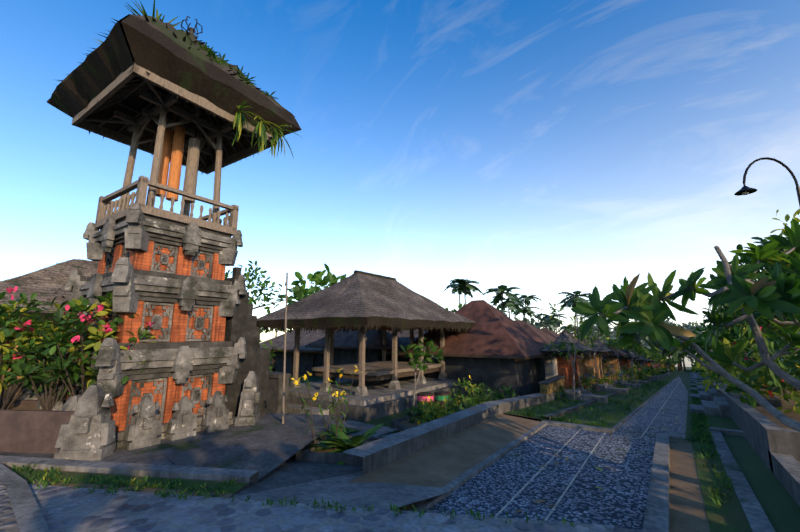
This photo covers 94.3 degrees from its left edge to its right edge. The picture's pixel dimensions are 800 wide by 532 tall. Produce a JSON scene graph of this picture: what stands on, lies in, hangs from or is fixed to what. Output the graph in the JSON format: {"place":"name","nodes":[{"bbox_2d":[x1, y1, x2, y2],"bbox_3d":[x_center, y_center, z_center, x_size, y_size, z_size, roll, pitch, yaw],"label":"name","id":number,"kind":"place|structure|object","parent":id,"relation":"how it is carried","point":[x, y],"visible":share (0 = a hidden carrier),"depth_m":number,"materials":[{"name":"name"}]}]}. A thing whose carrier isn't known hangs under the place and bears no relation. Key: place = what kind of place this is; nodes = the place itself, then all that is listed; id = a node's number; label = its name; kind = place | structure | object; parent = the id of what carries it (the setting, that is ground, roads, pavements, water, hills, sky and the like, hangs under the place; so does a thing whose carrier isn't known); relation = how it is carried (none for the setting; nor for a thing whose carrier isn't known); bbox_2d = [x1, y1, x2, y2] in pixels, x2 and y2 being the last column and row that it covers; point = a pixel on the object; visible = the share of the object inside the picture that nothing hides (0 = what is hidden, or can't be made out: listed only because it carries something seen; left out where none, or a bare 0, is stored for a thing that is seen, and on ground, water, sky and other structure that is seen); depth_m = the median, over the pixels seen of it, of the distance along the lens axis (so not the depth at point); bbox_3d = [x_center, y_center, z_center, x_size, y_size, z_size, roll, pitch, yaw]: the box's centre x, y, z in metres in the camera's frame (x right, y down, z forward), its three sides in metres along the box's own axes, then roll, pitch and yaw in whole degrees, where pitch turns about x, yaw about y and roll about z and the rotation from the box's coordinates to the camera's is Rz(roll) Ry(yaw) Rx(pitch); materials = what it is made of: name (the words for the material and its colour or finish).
{"place":"outdoors","nodes":[
{"label":"outdoors","id":0,"kind":"place"},
{"bbox_2d":[0,0,799,366],"label":"sky","id":1,"kind":"structure","parent":0,"point":[544,149],"materials":[{"name":"blue"}]},
{"bbox_2d":[287,366,799,531],"bbox_3d":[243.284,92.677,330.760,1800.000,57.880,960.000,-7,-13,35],"label":"ground","id":2,"kind":"structure","parent":0,"point":[779,505],"depth_m":5.25,"materials":[{"name":"green plant"}]},
{"bbox_2d":[0,399,108,453],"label":"planter wall","id":3,"kind":"structure","parent":2,"relation":"on","point":[27,426],"depth_m":5.72,"materials":[{"name":"concrete"}]},
{"bbox_2d":[0,286,154,409],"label":"planter bush","id":4,"kind":"object","parent":3,"relation":"on","point":[47,346],"visible":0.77,"depth_m":6.27,"materials":[{"name":"green plant"}]},
{"bbox_2d":[0,259,256,399],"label":"thatched house","id":5,"kind":"structure","parent":2,"relation":"on","point":[47,284],"depth_m":11.49,"materials":[{"name":"plant"}]},
{"bbox_2d":[16,11,301,460],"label":"tower","id":6,"kind":"structure","parent":2,"relation":"on","point":[164,94],"depth_m":7.21,"materials":[{"name":"stone"}]},
{"bbox_2d":[96,0,300,158],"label":"roof plants","id":7,"kind":"object","parent":6,"relation":"attached to","point":[239,119],"visible":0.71,"depth_m":8.02,"materials":[{"name":"green plant"}]},
{"bbox_2d":[0,413,346,497],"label":"stone platform","id":8,"kind":"structure","parent":2,"relation":"on","point":[263,446],"depth_m":5.31,"materials":[{"name":"stone"}]},
{"bbox_2d":[0,482,19,531],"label":"ramp cobbles","id":9,"kind":"object","parent":8,"relation":"on","point":[8,522],"visible":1,"depth_m":3.47,"materials":[{"name":"grey stone"}]},
{"bbox_2d":[28,484,613,531],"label":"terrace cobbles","id":10,"kind":"object","parent":2,"relation":"on","point":[67,509],"visible":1,"depth_m":3.49,"materials":[{"name":"stone"}]},
{"bbox_2d":[0,463,49,531],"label":"ramp border","id":11,"kind":"object","parent":10,"relation":"on","point":[29,517],"visible":1,"depth_m":3.69,"materials":[{"name":"concrete"}]},
{"bbox_2d":[169,273,494,509],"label":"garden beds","id":12,"kind":"object","parent":2,"relation":"on","point":[306,475],"visible":0.4,"depth_m":5.06,"materials":[{"name":"concrete"}]},
{"bbox_2d":[259,328,518,464],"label":"garden plants","id":13,"kind":"object","parent":12,"relation":"on","point":[340,440],"visible":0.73,"depth_m":8.98,"materials":[{"name":"green plant"}]},
{"bbox_2d":[256,270,475,421],"bbox_3d":[-1.002,2.790,14.447,5.343,4.997,7.527,-7,-13,35],"label":"pavilion","id":14,"kind":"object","parent":2,"relation":"on","point":[362,303],"visible":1,"depth_m":12.61,"materials":[{"name":"wood"}]},
{"bbox_2d":[225,260,704,370],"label":"trees","id":15,"kind":"object","parent":2,"relation":"on","point":[298,291],"visible":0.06,"depth_m":49.26,"materials":[{"name":"green plant"}]},
{"bbox_2d":[259,300,676,419],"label":"village houses","id":16,"kind":"structure","parent":2,"relation":"on","point":[494,347],"depth_m":16.09,"materials":[{"name":"brown wood"}]},
{"bbox_2d":[343,368,752,531],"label":"verges","id":17,"kind":"structure","parent":2,"relation":"on","point":[442,451],"depth_m":6.04,"materials":[{"name":"grey concrete"}]},
{"bbox_2d":[9,379,734,527],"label":"ground plants","id":18,"kind":"object","parent":17,"relation":"on","point":[698,432],"visible":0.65,"depth_m":4.55,"materials":[{"name":"green plant"}]},
{"bbox_2d":[543,303,677,402],"bbox_3d":[34.573,12.953,50.124,3.162,9.499,96.482,-8,-13,36],"label":"street planting","id":19,"kind":"object","parent":17,"relation":"on","point":[645,373],"visible":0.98,"depth_m":18.07,"materials":[{"name":"green plant"}]},
{"bbox_2d":[407,376,688,531],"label":"strips","id":20,"kind":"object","parent":2,"relation":"on","point":[656,518],"depth_m":5.33,"materials":[{"name":"concrete"}]},
{"bbox_2d":[425,376,686,531],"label":"road cobbles","id":21,"kind":"object","parent":2,"relation":"on","point":[621,456],"visible":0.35,"depth_m":5.42,"materials":[{"name":"grey stone"}]},
{"bbox_2d":[442,279,706,339],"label":"palms","id":22,"kind":"object","parent":2,"relation":"on","point":[514,303],"visible":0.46,"depth_m":66.57,"materials":[{"name":"green plant"}]},
{"bbox_2d":[613,525,638,531],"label":"concrete terrace","id":23,"kind":"structure","parent":2,"relation":"on","point":[618,529],"depth_m":3.25,"materials":[{"name":"grey concrete"}]},
{"bbox_2d":[571,218,799,431],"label":"frangipani tree","id":24,"kind":"object","parent":2,"relation":"on","point":[764,296],"visible":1,"depth_m":4.10,"materials":[{"name":"green plant"}]},
{"bbox_2d":[689,371,799,531],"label":"channel and wall","id":25,"kind":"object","parent":2,"relation":"on","point":[773,442],"visible":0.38,"depth_m":6.11,"materials":[{"name":"concrete"}]},
{"bbox_2d":[691,209,799,414],"bbox_3d":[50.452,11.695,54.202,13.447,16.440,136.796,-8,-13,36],"label":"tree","id":26,"kind":"object","parent":25,"relation":"on","point":[756,379],"visible":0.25,"depth_m":8.40,"materials":[{"name":"green plant"}]},
{"bbox_2d":[734,157,799,206],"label":"street lamp","id":27,"kind":"object","parent":25,"relation":"on","point":[745,190],"visible":1,"depth_m":8.96,"materials":[{"name":"black metal"}]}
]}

